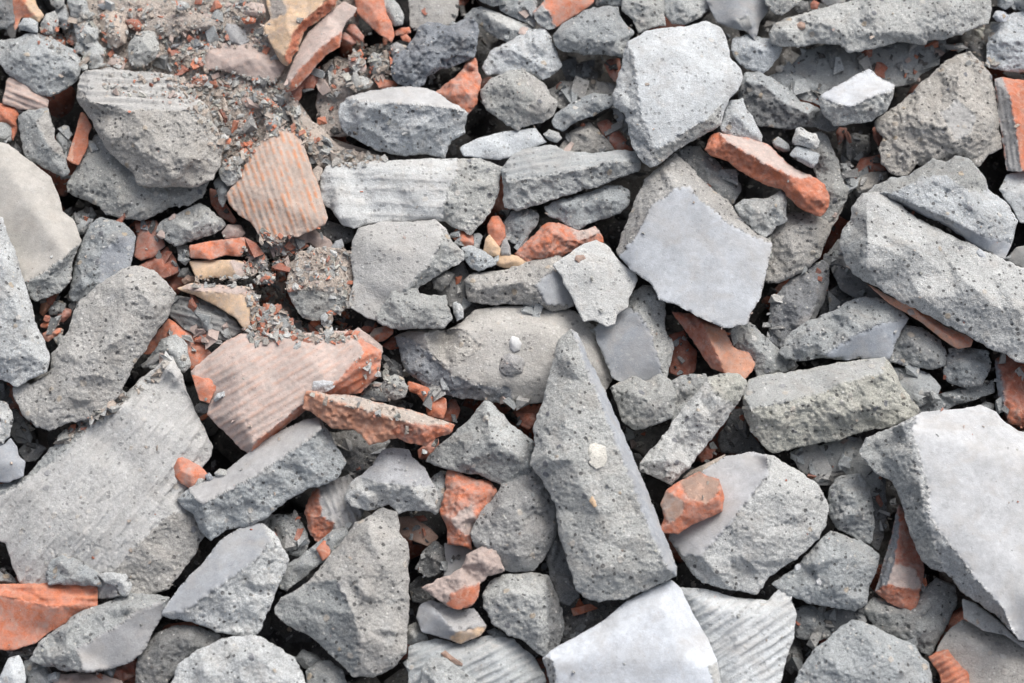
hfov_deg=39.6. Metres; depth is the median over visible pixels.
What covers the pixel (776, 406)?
concrete chunk
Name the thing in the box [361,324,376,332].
brick shard
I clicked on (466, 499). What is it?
brick block
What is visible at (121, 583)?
stone
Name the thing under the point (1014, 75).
pebble
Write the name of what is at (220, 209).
brick block
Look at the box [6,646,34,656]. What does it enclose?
stone
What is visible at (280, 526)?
stone
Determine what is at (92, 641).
concrete chunk
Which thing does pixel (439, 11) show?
concrete chunk
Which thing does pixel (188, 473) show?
brick block
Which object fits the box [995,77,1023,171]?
brick block
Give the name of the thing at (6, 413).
concrete chunk
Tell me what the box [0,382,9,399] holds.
stone
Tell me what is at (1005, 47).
concrete chunk
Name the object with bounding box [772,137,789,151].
pebble
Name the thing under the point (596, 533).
concrete chunk
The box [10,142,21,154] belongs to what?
stone
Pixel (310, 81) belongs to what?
brick shard
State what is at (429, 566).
stone
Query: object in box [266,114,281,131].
stone
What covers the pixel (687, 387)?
concrete chunk
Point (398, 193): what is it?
concrete chunk
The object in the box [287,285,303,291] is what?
brick shard
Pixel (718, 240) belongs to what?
concrete chunk
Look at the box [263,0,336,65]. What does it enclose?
brick shard
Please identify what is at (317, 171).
stone
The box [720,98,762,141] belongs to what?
concrete chunk
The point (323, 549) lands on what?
brick shard
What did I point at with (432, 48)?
concrete chunk
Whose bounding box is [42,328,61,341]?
brick shard
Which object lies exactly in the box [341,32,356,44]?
brick shard
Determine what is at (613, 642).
concrete slab
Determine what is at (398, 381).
stone
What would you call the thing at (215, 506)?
concrete chunk
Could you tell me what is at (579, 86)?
grey chips
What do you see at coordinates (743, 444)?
concrete chunk
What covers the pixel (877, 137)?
brick shard
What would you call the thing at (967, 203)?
concrete chunk
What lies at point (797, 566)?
pebble
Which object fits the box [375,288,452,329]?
concrete chunk
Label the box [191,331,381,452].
brick block
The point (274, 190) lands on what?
brick block
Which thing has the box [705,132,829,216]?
brick block
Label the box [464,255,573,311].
concrete chunk
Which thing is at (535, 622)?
concrete chunk
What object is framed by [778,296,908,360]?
concrete chunk
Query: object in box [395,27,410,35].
brick shard
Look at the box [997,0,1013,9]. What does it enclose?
stone
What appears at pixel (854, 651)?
concrete chunk
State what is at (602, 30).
concrete chunk
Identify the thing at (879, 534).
concrete chunk
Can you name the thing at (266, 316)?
stone
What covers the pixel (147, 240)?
brick block
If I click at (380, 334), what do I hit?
brick block
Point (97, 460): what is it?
concrete slab
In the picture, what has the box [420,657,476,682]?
concrete chunk
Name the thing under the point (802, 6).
stone
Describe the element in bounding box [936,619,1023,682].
concrete chunk
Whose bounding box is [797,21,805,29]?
pebble
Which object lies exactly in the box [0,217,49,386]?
concrete chunk
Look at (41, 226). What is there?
concrete slab
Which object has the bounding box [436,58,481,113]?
brick block
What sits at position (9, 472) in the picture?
concrete chunk
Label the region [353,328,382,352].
brick block
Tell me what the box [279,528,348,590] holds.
concrete chunk
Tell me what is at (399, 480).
concrete chunk
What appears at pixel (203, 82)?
brick block
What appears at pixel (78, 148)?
brick shard
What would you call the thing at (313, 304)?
concrete chunk
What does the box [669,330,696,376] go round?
brick block
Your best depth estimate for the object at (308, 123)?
1.91 m
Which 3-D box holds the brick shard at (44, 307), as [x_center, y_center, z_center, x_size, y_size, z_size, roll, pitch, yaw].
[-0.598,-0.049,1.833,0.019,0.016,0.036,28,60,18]
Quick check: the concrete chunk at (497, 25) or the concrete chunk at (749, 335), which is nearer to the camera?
the concrete chunk at (749, 335)
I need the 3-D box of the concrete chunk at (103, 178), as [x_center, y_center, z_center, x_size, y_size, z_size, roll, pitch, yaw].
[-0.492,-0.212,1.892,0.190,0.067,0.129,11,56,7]
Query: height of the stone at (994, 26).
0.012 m
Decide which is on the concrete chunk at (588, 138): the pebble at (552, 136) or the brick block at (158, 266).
the pebble at (552, 136)
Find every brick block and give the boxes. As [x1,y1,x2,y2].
[0,103,18,139]
[0,582,97,650]
[2,77,48,109]
[134,220,164,260]
[139,247,178,278]
[143,319,210,369]
[174,457,206,487]
[191,74,207,86]
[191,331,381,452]
[209,188,235,223]
[226,128,327,244]
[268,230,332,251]
[304,474,363,541]
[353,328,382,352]
[369,326,392,341]
[398,516,437,545]
[408,381,446,418]
[418,439,438,459]
[422,546,504,609]
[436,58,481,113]
[440,470,496,549]
[443,399,459,421]
[515,222,603,261]
[516,411,535,429]
[533,0,593,29]
[597,119,632,150]
[660,471,723,533]
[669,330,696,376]
[672,312,754,378]
[698,446,715,461]
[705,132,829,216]
[875,505,923,610]
[929,649,968,682]
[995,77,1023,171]
[995,354,1023,427]
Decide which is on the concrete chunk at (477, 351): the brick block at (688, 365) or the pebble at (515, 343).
the pebble at (515, 343)
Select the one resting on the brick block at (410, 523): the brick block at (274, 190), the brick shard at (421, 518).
the brick shard at (421, 518)
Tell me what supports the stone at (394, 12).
on the deep rubble
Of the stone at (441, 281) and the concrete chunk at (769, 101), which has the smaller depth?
the stone at (441, 281)
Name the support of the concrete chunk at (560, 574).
on the ground
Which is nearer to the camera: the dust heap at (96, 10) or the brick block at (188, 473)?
the brick block at (188, 473)
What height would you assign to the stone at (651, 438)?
0.028 m
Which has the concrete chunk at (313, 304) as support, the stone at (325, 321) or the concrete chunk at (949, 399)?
the stone at (325, 321)
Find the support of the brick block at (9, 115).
on the stone at (5, 131)
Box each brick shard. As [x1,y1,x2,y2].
[13,0,43,29]
[39,294,58,315]
[40,321,48,327]
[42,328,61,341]
[53,673,122,682]
[54,34,65,44]
[57,308,71,322]
[67,112,91,164]
[106,56,124,67]
[113,660,134,681]
[125,19,141,31]
[165,272,183,294]
[177,283,258,327]
[189,237,245,259]
[190,260,257,279]
[192,375,215,402]
[203,43,285,82]
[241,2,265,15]
[241,16,255,23]
[241,140,251,153]
[257,91,281,110]
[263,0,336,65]
[285,2,356,91]
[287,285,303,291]
[290,66,319,100]
[303,390,454,446]
[310,320,320,327]
[316,540,330,560]
[335,321,347,325]
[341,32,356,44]
[341,311,349,318]
[346,24,363,40]
[355,0,393,42]
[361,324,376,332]
[373,78,396,88]
[382,336,398,349]
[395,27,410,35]
[400,34,410,41]
[413,515,427,521]
[441,650,462,665]
[453,229,473,246]
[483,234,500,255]
[487,216,505,245]
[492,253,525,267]
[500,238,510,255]
[604,58,620,81]
[810,0,819,8]
[836,127,846,144]
[855,154,886,177]
[869,285,972,348]
[872,127,881,145]
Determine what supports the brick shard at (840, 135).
on the stone at (863, 145)
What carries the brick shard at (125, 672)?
on the brick shard at (79, 678)
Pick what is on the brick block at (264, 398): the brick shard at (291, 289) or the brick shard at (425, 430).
the brick shard at (425, 430)
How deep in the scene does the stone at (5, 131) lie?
1.90 m
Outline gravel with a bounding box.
[3,0,1022,682]
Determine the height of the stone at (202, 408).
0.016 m
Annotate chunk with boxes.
[0,0,14,29]
[0,32,80,96]
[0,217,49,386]
[0,401,12,444]
[0,438,24,482]
[0,655,25,682]
[11,417,32,443]
[13,265,175,430]
[18,107,69,176]
[29,592,169,672]
[66,134,208,220]
[67,0,103,69]
[69,217,135,300]
[76,67,222,187]
[135,625,220,682]
[141,10,225,36]
[145,334,190,372]
[156,203,225,245]
[161,523,288,635]
[169,296,240,340]
[171,634,305,682]
[177,417,345,540]
[274,507,409,676]
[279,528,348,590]
[286,247,353,320]
[305,660,346,682]
[320,158,501,234]
[330,430,389,474]
[338,86,467,157]
[345,447,437,513]
[349,219,463,319]
[364,381,387,401]
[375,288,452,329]
[391,17,478,86]
[395,306,611,403]
[408,0,458,28]
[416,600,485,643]
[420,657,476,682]
[425,401,533,484]
[437,262,468,307]
[444,543,472,575]
[464,6,534,41]
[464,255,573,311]
[470,469,557,571]
[480,69,557,130]
[482,28,561,79]
[482,572,564,656]
[499,0,535,24]
[501,145,640,210]
[530,329,676,601]
[544,185,629,229]
[546,526,578,605]
[548,80,615,108]
[552,93,612,130]
[553,6,633,57]
[559,122,613,152]
[561,592,639,642]
[594,285,673,381]
[610,374,677,429]
[613,109,629,136]
[616,153,771,327]
[621,0,665,32]
[639,373,746,484]
[664,0,708,24]
[668,452,828,594]
[671,373,706,421]
[676,145,740,204]
[706,0,768,40]
[717,408,765,453]
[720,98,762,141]
[727,322,789,376]
[731,34,782,72]
[738,71,838,131]
[742,357,920,452]
[765,0,799,15]
[765,205,843,283]
[768,260,829,347]
[769,0,991,52]
[770,71,828,104]
[772,531,879,610]
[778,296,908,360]
[789,444,840,485]
[792,39,945,89]
[794,620,931,682]
[807,132,848,221]
[819,69,894,125]
[819,289,854,315]
[819,438,881,495]
[827,239,880,298]
[828,473,874,543]
[839,191,1023,362]
[863,577,956,655]
[868,156,1017,258]
[871,478,886,549]
[874,51,1001,175]
[888,324,946,369]
[894,368,940,407]
[919,380,994,412]
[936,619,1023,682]
[943,348,990,387]
[962,599,1023,647]
[986,10,1023,72]
[999,171,1023,222]
[1006,246,1023,267]
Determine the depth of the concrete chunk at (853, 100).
1.86 m
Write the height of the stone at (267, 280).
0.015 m
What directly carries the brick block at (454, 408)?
on the deep rubble
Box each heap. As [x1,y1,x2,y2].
[62,0,359,168]
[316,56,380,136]
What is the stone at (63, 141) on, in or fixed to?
on the concrete chunk at (41, 147)
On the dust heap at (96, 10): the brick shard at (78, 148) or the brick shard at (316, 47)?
the brick shard at (316, 47)
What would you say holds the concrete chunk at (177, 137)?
on the concrete chunk at (103, 178)
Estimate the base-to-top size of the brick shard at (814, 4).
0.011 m
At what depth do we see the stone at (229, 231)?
1.85 m
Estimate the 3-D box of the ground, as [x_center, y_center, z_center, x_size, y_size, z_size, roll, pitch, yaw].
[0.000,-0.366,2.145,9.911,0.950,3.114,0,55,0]
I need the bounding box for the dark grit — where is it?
[0,0,1020,682]
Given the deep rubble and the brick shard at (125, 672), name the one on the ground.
the deep rubble
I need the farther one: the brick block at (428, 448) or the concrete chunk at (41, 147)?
the concrete chunk at (41, 147)
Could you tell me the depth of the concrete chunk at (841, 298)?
1.86 m
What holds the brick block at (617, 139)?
on the deep rubble
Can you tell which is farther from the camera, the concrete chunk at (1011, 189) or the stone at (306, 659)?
the concrete chunk at (1011, 189)
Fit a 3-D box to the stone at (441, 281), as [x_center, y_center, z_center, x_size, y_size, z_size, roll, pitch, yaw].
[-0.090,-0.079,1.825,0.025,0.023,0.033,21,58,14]
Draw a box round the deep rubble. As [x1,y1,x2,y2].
[0,0,1023,682]
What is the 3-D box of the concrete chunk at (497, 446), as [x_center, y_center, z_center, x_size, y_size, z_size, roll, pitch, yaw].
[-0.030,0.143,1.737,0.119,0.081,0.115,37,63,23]
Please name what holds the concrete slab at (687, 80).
on the deep rubble
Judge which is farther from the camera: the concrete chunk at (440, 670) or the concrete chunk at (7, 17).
the concrete chunk at (7, 17)
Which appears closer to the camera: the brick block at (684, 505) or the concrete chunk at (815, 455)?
the brick block at (684, 505)
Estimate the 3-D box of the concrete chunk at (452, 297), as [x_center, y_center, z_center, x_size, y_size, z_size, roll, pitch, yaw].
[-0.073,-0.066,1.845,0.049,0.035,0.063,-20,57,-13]
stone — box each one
[0,122,11,142]
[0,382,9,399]
[0,571,18,583]
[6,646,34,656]
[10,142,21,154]
[18,18,37,32]
[18,443,46,461]
[24,660,50,682]
[40,11,58,34]
[45,555,101,586]
[48,300,65,314]
[50,0,63,8]
[53,333,62,344]
[55,4,70,29]
[56,131,71,155]
[68,301,76,310]
[71,209,96,218]
[73,44,83,53]
[76,218,93,234]
[97,572,131,596]
[98,597,117,604]
[100,10,127,47]
[128,31,159,66]
[176,0,186,10]
[176,245,188,258]
[178,267,190,277]
[182,275,194,284]
[194,403,208,413]
[213,391,224,401]
[214,177,230,206]
[214,469,226,476]
[219,158,239,185]
[222,224,244,238]
[225,23,248,44]
[255,257,267,269]
[255,271,274,284]
[256,304,294,331]
[258,514,309,556]
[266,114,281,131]
[293,341,300,349]
[296,649,321,668]
[312,166,322,187]
[312,380,334,392]
[320,313,332,326]
[322,221,353,243]
[331,239,343,248]
[344,76,372,90]
[348,54,366,71]
[368,52,389,74]
[381,359,402,376]
[382,374,407,399]
[384,0,403,25]
[389,42,406,56]
[389,399,412,408]
[407,622,427,644]
[409,576,435,603]
[415,541,445,577]
[429,471,445,514]
[432,270,453,290]
[461,245,495,270]
[462,302,485,320]
[479,0,506,6]
[487,628,506,636]
[499,353,524,375]
[504,209,538,243]
[568,60,591,78]
[596,0,621,5]
[625,425,669,455]
[734,191,787,237]
[784,640,803,674]
[790,146,819,167]
[792,127,819,148]
[794,605,831,640]
[795,0,808,12]
[821,0,844,5]
[823,608,867,631]
[840,163,850,182]
[841,133,870,162]
[853,171,888,197]
[966,36,986,59]
[981,402,993,410]
[990,22,999,30]
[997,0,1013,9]
[1014,0,1023,10]
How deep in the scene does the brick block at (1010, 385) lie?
1.77 m
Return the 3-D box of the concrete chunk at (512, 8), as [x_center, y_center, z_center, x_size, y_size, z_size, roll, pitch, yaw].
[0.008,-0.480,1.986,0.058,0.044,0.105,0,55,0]
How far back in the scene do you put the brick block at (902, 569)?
1.68 m
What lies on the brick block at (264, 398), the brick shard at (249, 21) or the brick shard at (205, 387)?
the brick shard at (205, 387)
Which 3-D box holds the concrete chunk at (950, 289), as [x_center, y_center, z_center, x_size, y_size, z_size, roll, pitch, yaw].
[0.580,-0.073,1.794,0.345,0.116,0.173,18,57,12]
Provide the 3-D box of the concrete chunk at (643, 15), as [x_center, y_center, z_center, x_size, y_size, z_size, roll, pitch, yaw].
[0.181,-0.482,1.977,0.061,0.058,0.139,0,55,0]
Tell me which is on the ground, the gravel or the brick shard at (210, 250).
the gravel
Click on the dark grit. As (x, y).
(594, 76)
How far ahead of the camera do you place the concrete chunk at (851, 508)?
1.70 m
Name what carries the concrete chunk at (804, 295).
on the deep rubble
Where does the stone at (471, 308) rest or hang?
on the concrete chunk at (477, 351)
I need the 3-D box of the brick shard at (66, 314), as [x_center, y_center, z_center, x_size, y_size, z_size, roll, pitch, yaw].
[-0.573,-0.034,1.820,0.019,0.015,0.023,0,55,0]
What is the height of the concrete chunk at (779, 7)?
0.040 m
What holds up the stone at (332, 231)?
on the deep rubble
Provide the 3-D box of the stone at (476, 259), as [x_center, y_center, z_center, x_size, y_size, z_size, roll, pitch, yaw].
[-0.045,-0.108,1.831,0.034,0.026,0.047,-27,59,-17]
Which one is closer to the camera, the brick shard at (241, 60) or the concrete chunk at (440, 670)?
the concrete chunk at (440, 670)
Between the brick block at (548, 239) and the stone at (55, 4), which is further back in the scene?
the stone at (55, 4)
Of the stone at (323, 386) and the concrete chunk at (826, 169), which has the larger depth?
the concrete chunk at (826, 169)
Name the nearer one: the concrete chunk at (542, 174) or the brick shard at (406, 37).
the concrete chunk at (542, 174)
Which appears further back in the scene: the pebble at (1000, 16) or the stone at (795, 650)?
the pebble at (1000, 16)
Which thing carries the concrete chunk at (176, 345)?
on the brick block at (199, 355)
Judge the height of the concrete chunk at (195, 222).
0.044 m
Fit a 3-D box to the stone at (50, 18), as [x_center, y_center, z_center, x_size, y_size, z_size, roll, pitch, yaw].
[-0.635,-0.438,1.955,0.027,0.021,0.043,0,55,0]
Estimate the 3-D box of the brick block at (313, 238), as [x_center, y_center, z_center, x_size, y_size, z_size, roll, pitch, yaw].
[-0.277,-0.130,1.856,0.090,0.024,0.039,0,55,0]
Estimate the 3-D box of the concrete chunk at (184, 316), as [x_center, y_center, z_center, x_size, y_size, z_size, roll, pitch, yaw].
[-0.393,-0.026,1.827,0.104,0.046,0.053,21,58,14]
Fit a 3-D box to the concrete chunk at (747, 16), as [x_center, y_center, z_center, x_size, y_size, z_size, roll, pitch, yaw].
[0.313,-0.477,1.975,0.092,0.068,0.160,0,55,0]
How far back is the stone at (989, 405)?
1.78 m
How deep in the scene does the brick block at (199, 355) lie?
1.80 m
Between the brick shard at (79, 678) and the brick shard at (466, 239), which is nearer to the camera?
the brick shard at (79, 678)
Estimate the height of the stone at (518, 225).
0.035 m
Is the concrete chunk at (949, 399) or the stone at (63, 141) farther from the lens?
the stone at (63, 141)
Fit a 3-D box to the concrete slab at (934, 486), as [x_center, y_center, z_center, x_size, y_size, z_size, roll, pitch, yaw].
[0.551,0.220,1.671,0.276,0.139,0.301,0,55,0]
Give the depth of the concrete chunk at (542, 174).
1.85 m
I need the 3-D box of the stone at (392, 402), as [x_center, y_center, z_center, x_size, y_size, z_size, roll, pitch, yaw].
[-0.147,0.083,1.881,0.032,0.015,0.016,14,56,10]
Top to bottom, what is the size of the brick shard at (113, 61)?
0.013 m
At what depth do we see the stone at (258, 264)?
1.83 m
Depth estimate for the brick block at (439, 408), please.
1.77 m
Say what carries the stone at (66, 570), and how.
on the concrete slab at (97, 460)
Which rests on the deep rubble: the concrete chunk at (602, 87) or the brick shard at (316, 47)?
the concrete chunk at (602, 87)
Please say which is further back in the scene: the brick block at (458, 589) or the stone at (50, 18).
the stone at (50, 18)
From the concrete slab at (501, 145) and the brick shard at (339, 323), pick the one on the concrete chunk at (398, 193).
the concrete slab at (501, 145)
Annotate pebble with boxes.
[79,64,87,70]
[195,478,204,484]
[200,413,207,420]
[205,473,212,480]
[382,368,388,377]
[452,301,463,320]
[509,336,521,351]
[543,129,561,142]
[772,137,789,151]
[795,564,800,569]
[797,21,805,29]
[816,578,821,585]
[907,309,914,314]
[993,11,1008,22]
[1003,72,1023,79]
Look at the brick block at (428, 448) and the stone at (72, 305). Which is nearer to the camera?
the brick block at (428, 448)
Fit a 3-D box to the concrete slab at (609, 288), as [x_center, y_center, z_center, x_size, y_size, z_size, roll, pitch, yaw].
[0.113,-0.073,1.795,0.090,0.035,0.113,-22,58,-15]
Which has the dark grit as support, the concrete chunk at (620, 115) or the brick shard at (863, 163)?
the concrete chunk at (620, 115)
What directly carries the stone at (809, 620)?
on the ground
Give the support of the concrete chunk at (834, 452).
on the deep rubble
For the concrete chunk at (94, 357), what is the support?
on the deep rubble
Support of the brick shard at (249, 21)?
on the dust heap at (96, 10)
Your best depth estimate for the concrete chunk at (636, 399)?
1.74 m
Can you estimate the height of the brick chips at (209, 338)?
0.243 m
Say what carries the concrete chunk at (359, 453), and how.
on the deep rubble
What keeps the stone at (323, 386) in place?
on the brick block at (264, 398)
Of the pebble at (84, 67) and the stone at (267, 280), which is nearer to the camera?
the stone at (267, 280)
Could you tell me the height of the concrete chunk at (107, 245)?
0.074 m
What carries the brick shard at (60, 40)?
on the concrete chunk at (26, 59)
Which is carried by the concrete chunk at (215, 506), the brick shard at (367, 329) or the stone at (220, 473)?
the stone at (220, 473)
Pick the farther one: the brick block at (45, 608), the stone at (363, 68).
the stone at (363, 68)
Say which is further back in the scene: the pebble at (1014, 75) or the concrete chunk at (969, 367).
the pebble at (1014, 75)
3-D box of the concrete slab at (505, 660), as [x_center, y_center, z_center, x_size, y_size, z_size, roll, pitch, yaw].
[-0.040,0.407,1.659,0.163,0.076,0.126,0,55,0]
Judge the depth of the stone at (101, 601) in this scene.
1.69 m
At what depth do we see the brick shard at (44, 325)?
1.81 m
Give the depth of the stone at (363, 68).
1.93 m
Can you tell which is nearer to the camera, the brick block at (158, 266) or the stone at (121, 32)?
the brick block at (158, 266)
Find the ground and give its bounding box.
[0,0,1023,682]
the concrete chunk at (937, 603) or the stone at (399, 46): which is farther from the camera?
the stone at (399, 46)
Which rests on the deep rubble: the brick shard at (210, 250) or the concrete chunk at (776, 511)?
the concrete chunk at (776, 511)
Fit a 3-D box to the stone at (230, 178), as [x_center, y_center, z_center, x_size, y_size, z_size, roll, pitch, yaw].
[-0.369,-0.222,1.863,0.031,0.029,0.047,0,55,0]
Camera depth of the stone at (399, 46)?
1.95 m
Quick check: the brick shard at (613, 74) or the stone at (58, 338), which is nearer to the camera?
the stone at (58, 338)
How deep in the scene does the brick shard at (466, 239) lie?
1.84 m
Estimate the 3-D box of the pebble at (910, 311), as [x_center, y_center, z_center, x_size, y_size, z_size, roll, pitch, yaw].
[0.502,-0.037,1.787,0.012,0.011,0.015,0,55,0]
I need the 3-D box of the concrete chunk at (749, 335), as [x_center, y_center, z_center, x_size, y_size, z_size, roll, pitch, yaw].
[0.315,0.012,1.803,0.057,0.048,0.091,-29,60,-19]
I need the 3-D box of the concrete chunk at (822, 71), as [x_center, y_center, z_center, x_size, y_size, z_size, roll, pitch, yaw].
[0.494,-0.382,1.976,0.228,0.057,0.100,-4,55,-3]
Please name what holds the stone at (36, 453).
on the deep rubble
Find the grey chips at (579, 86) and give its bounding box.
[3,0,1023,682]
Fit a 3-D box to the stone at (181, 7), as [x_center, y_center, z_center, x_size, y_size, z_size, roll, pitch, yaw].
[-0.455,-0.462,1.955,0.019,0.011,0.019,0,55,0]
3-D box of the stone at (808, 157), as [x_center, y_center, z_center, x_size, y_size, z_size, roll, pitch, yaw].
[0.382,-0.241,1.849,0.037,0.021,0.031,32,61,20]
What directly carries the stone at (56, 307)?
on the grey chips at (579, 86)
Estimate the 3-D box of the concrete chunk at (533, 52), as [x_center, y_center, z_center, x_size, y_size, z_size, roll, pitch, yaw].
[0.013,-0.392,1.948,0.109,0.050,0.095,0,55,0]
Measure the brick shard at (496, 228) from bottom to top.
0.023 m
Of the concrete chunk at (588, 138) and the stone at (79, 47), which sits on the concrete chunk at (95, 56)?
the stone at (79, 47)
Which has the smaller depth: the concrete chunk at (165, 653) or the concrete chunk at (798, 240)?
the concrete chunk at (165, 653)
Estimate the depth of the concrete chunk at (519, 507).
1.68 m
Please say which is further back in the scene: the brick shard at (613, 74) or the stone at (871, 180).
the brick shard at (613, 74)
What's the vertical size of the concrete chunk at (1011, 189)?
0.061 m
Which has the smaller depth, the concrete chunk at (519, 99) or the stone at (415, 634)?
the stone at (415, 634)
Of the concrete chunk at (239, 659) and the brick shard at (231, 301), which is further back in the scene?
the brick shard at (231, 301)
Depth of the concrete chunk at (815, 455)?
1.75 m
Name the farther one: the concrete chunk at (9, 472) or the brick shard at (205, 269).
the brick shard at (205, 269)
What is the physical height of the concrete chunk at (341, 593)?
0.116 m
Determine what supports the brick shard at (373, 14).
on the stone at (399, 46)
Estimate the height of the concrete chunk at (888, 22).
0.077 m
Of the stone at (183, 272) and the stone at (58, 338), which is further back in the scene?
the stone at (183, 272)
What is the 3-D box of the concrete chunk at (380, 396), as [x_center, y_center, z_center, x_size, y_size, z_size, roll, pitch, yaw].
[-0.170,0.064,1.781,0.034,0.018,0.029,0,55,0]
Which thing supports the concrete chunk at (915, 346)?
on the deep rubble
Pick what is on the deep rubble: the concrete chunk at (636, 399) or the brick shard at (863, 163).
the brick shard at (863, 163)
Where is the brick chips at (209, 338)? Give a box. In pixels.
[43,0,1021,678]
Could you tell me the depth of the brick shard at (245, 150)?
1.88 m
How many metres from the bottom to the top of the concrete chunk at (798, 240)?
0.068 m
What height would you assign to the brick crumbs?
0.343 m
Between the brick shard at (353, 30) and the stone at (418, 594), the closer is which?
the stone at (418, 594)
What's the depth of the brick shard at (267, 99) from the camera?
1.90 m
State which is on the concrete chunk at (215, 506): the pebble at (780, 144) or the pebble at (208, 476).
the pebble at (208, 476)
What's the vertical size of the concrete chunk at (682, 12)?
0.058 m
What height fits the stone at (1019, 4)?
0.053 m
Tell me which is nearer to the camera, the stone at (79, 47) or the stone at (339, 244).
the stone at (339, 244)
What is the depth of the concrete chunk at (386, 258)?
1.81 m
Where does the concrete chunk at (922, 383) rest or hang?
on the ground
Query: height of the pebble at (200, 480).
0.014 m
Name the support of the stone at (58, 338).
on the concrete chunk at (94, 357)
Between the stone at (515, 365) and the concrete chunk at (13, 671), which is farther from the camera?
the stone at (515, 365)
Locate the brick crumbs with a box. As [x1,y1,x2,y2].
[28,0,1018,673]
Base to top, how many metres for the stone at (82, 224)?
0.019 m
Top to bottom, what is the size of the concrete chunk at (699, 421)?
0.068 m
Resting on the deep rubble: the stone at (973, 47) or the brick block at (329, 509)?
the brick block at (329, 509)
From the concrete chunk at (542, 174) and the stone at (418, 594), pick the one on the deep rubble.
the stone at (418, 594)
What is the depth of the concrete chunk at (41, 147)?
1.88 m
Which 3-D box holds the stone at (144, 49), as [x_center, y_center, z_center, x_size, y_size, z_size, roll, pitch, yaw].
[-0.502,-0.399,1.940,0.045,0.035,0.064,0,55,0]
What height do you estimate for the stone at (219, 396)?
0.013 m
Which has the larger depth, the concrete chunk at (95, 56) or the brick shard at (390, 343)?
the concrete chunk at (95, 56)
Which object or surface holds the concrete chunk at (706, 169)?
on the concrete chunk at (718, 240)
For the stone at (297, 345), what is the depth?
1.76 m
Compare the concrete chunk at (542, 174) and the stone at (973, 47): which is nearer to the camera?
the concrete chunk at (542, 174)
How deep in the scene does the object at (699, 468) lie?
1.73 m
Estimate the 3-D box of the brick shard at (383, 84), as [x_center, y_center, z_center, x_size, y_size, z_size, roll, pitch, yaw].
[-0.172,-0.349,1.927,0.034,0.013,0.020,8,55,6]
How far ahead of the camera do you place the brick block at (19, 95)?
1.91 m
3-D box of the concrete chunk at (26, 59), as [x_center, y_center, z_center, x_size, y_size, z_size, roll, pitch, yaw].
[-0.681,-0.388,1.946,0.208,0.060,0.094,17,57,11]
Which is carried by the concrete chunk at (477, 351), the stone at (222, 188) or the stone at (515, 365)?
the stone at (515, 365)
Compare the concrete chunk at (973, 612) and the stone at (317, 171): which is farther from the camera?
the stone at (317, 171)
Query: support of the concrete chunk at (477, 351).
on the deep rubble
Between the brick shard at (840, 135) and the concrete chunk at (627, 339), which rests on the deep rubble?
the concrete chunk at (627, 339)
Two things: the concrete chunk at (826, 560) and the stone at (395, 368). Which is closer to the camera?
the concrete chunk at (826, 560)
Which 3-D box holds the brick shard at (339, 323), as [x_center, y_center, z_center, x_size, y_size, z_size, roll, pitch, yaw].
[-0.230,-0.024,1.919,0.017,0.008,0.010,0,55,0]
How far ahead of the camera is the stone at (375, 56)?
1.93 m
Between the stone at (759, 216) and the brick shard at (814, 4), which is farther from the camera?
the brick shard at (814, 4)
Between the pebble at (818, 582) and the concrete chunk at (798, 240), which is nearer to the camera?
the pebble at (818, 582)
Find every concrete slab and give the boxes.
[0,142,81,301]
[0,355,212,598]
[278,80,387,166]
[408,635,545,682]
[460,128,546,159]
[542,580,720,682]
[553,240,637,326]
[612,21,742,166]
[680,587,796,682]
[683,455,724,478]
[859,405,1023,640]
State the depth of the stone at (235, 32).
1.95 m
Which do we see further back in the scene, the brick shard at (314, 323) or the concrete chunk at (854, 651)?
the brick shard at (314, 323)
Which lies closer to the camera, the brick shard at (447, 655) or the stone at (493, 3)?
the brick shard at (447, 655)
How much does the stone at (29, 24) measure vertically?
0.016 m
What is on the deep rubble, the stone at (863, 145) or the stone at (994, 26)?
the stone at (863, 145)
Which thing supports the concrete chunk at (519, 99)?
on the deep rubble
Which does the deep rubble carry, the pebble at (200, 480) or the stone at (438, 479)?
the stone at (438, 479)
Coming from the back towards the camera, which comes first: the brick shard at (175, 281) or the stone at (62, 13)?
the stone at (62, 13)
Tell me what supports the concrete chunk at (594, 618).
on the deep rubble
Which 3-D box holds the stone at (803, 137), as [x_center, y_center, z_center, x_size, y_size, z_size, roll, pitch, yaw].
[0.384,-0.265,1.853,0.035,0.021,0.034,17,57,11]
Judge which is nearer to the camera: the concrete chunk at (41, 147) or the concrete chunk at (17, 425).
the concrete chunk at (17, 425)
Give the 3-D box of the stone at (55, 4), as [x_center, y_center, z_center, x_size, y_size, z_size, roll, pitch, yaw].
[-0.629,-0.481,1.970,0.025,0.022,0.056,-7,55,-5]
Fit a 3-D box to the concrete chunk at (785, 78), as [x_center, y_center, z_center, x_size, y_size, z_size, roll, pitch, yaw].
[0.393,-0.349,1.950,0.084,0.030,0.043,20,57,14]
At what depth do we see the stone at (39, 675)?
1.65 m
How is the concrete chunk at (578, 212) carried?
on the deep rubble
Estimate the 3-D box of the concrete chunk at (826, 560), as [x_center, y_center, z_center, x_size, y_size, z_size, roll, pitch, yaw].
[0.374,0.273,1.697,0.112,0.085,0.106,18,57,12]
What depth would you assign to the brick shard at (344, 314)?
1.92 m
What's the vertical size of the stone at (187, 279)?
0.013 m

